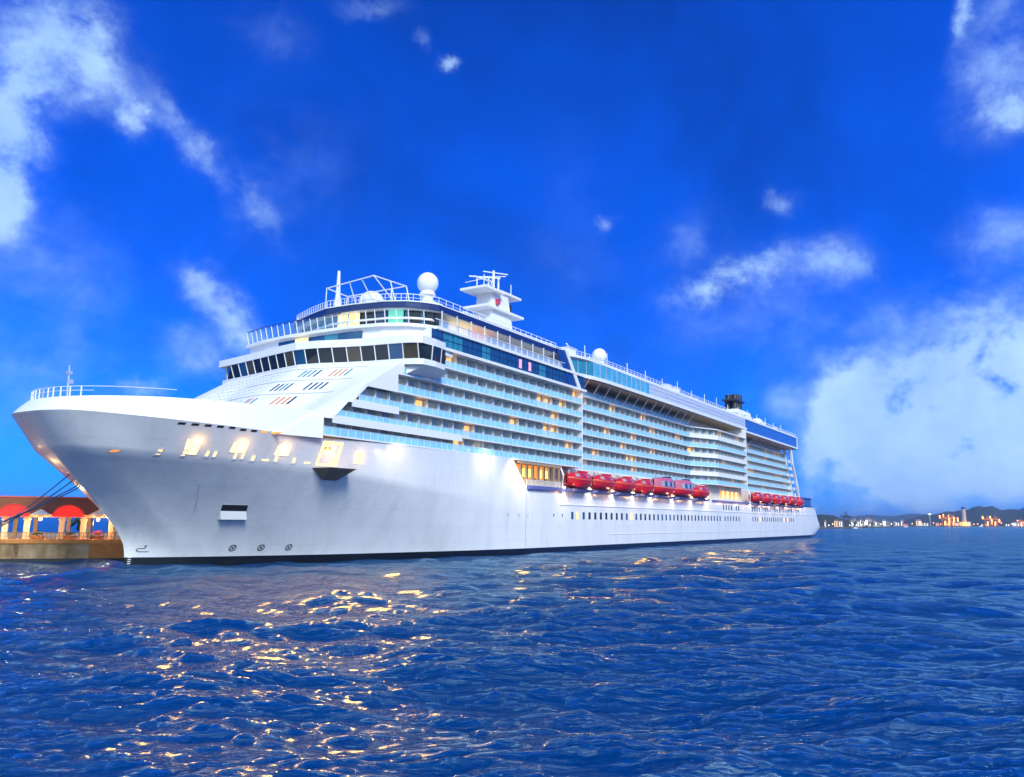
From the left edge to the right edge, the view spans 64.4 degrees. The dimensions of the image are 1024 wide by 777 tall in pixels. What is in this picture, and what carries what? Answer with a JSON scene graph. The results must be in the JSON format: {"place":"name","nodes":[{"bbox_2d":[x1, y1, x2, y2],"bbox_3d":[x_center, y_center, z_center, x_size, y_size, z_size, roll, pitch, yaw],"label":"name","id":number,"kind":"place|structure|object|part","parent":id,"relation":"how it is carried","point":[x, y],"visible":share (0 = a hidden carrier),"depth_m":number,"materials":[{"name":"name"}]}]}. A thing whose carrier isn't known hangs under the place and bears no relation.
{"place":"outdoors","nodes":[
{"label":"outdoors","id":0,"kind":"place"},
{"bbox_2d":[0,517,1023,776],"bbox_3d":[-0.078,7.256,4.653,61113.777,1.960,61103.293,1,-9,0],"label":"water","id":1,"kind":"structure","parent":0,"point":[890,651],"depth_m":36.93,"materials":[{"name":"blue liquid"}]},
{"bbox_2d":[0,533,123,561],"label":"pier","id":2,"kind":"structure","parent":1,"relation":"in","point":[48,549],"depth_m":112.19,"materials":[{"name":"concrete"}]},
{"bbox_2d":[29,530,44,538],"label":"planter","id":3,"kind":"object","parent":2,"relation":"on","point":[36,536],"visible":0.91,"depth_m":112.17,"materials":[{"name":"orange ceramic"}]},
{"bbox_2d":[0,496,116,538],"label":"pavilion","id":4,"kind":"structure","parent":2,"relation":"on","point":[84,509],"depth_m":114.67,"materials":[{"name":"paint"}]},
{"bbox_2d":[0,532,119,538],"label":"pier railing","id":5,"kind":"object","parent":2,"relation":"on","point":[59,534],"visible":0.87,"depth_m":112.56,"materials":[{"name":"brown"}]},
{"bbox_2d":[64,530,80,538],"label":"planter","id":6,"kind":"object","parent":2,"relation":"on","point":[69,536],"visible":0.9,"depth_m":113.68,"materials":[{"name":"brown ceramic"}]},
{"bbox_2d":[71,518,91,536],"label":"palm tree","id":7,"kind":"object","parent":2,"relation":"on","point":[75,521],"visible":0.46,"depth_m":125.33,"materials":[{"name":"green plant"}]},
{"bbox_2d":[90,515,94,538],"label":"street lamp","id":8,"kind":"object","parent":2,"relation":"on","point":[92,516],"visible":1,"depth_m":114.78,"materials":[{"name":"black metal"}]},
{"bbox_2d":[92,530,104,538],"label":"planter","id":9,"kind":"object","parent":2,"relation":"on","point":[97,537],"visible":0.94,"depth_m":115.02,"materials":[{"name":"red"}]},
{"bbox_2d":[11,270,819,565],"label":"cruise ship","id":10,"kind":"object","parent":1,"relation":"on","point":[372,425],"visible":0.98,"depth_m":131.89,"materials":[{"name":"paint"}]},
{"bbox_2d":[0,474,68,525],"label":"mooring rope","id":11,"kind":"object","parent":10,"relation":"attached to","point":[39,497],"visible":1,"depth_m":102.36,"materials":[{"name":"blue"}]},
{"bbox_2d":[0,480,73,526],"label":"mooring rope","id":12,"kind":"object","parent":10,"relation":"attached to","point":[40,502],"visible":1,"depth_m":102.55,"materials":[{"name":"blue"}]},
{"bbox_2d":[0,485,76,522],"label":"mooring rope","id":13,"kind":"object","parent":10,"relation":"attached to","point":[40,504],"visible":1,"depth_m":103.13,"materials":[{"name":"blue"}]},
{"bbox_2d":[1,487,78,522],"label":"mooring rope","id":14,"kind":"object","parent":10,"relation":"attached to","point":[42,505],"visible":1,"depth_m":103.23,"materials":[{"name":"blue"}]},
{"bbox_2d":[563,469,592,488],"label":"lifeboat","id":15,"kind":"object","parent":10,"relation":"hanging from","point":[580,480],"visible":0.94,"depth_m":166.02,"materials":[{"name":"red plastic"}]},
{"bbox_2d":[590,472,615,490],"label":"lifeboat","id":16,"kind":"object","parent":10,"relation":"hanging from","point":[604,482],"visible":0.88,"depth_m":175.72,"materials":[{"name":"red plastic"}]},
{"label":"lit balcony door","id":17,"kind":"part","parent":10,"relation":"part of","materials":[{"name":"yellow"}]},
{"bbox_2d":[613,475,636,492],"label":"lifeboat","id":18,"kind":"object","parent":10,"relation":"hanging from","point":[626,484],"visible":0.77,"depth_m":185.15,"materials":[{"name":"red plastic"}]},
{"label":"curtained door","id":19,"kind":"part","parent":10,"relation":"part of","materials":[{"name":"glass"}]},
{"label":"balcony door","id":20,"kind":"part","parent":10,"relation":"part of","materials":[{"name":"blue glass"}]},
{"bbox_2d":[633,478,654,493],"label":"lifeboat","id":21,"kind":"object","parent":10,"relation":"hanging from","point":[645,486],"visible":0.81,"depth_m":194.49,"materials":[{"name":"red plastic"}]},
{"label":"shaded door","id":22,"kind":"part","parent":10,"relation":"part of","materials":[{"name":"glass"}]},
{"bbox_2d":[651,475,675,495],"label":"tender","id":23,"kind":"object","parent":10,"relation":"on","point":[664,486],"visible":0.82,"depth_m":204.76,"materials":[{"name":"red plastic"}]},
{"bbox_2d":[673,478,694,497],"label":"tender","id":24,"kind":"object","parent":10,"relation":"on","point":[684,487],"visible":0.85,"depth_m":216.74,"materials":[{"name":"red plastic"}]},
{"bbox_2d":[692,485,709,498],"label":"lifeboat","id":25,"kind":"object","parent":10,"relation":"hanging from","point":[701,492],"visible":0.76,"depth_m":228.28,"materials":[{"name":"red plastic"}]},
{"bbox_2d":[748,492,763,502],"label":"lifeboat","id":26,"kind":"object","parent":10,"relation":"hanging from","point":[756,497],"visible":0.98,"depth_m":276.33,"materials":[{"name":"red plastic"}]},
{"bbox_2d":[762,493,772,503],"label":"lifeboat","id":27,"kind":"object","parent":10,"relation":"hanging from","point":[768,498],"visible":0.61,"depth_m":286.67,"materials":[{"name":"red plastic"}]},
{"bbox_2d":[770,494,781,504],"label":"lifeboat","id":28,"kind":"object","parent":10,"relation":"hanging from","point":[777,499],"visible":0.62,"depth_m":296.77,"materials":[{"name":"red plastic"}]},
{"bbox_2d":[779,495,789,504],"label":"lifeboat","id":29,"kind":"object","parent":10,"relation":"hanging from","point":[785,500],"visible":0.66,"depth_m":306.92,"materials":[{"name":"red plastic"}]},
{"bbox_2d":[787,496,796,505],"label":"lifeboat","id":30,"kind":"object","parent":10,"relation":"hanging from","point":[793,500],"visible":0.66,"depth_m":317.12,"materials":[{"name":"red plastic"}]},
{"bbox_2d":[795,497,803,505],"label":"lifeboat","id":31,"kind":"object","parent":10,"relation":"hanging from","point":[800,501],"visible":0.59,"depth_m":326.98,"materials":[{"name":"red plastic"}]},
{"bbox_2d":[0,0,1023,517],"label":"sky","id":32,"kind":"structure","parent":0,"point":[810,212],"materials":[{"name":"blue"}]},
{"bbox_2d":[817,514,867,527],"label":"hill","id":33,"kind":"structure","parent":0,"point":[830,519],"depth_m":1143.24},
{"bbox_2d":[841,514,926,523],"bbox_3d":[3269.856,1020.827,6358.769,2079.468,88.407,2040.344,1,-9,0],"label":"hill","id":34,"kind":"structure","parent":0,"point":[891,519],"depth_m":6284.67,"materials":[{"name":"plant"}]},
{"bbox_2d":[819,524,1022,528],"bbox_3d":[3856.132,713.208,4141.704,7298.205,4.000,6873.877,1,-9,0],"label":"shore","id":35,"kind":"structure","parent":0,"point":[827,527],"depth_m":1629.13,"materials":[{"name":"grey concrete"}]},
{"bbox_2d":[834,520,838,526],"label":"building","id":36,"kind":"structure","parent":35,"relation":"on","point":[836,523],"depth_m":914.73,"materials":[{"name":"brown"}]},
{"bbox_2d":[839,511,850,526],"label":"harbour crane","id":37,"kind":"object","parent":35,"relation":"on","point":[846,516],"visible":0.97,"depth_m":954.42,"materials":[{"name":"blue metal"}]},
{"bbox_2d":[916,519,921,525],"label":"building","id":38,"kind":"structure","parent":35,"relation":"on","point":[918,522],"depth_m":1638.37,"materials":[{"name":"white"}]},
{"bbox_2d":[939,515,949,525],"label":"harbour crane","id":39,"kind":"object","parent":35,"relation":"on","point":[944,521],"visible":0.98,"depth_m":1847.92,"materials":[{"name":"orange"}]},
{"bbox_2d":[943,513,954,525],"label":"harbour crane","id":40,"kind":"object","parent":35,"relation":"on","point":[950,518],"visible":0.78,"depth_m":1885.23,"materials":[{"name":"orange"}]},
{"bbox_2d":[959,507,969,525],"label":"chimney","id":41,"kind":"object","parent":35,"relation":"on","point":[964,522],"visible":0.96,"depth_m":1984.63,"materials":[{"name":"concrete"}]},
{"bbox_2d":[989,515,999,525],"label":"harbour crane","id":42,"kind":"object","parent":35,"relation":"on","point":[994,519],"visible":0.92,"depth_m":2131.45,"materials":[{"name":"orange"}]},
{"bbox_2d":[900,506,1023,525],"bbox_3d":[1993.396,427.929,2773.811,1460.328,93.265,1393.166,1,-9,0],"label":"hill","id":43,"kind":"structure","parent":0,"point":[974,515],"depth_m":2757.30,"materials":[{"name":"plant"}]}
]}

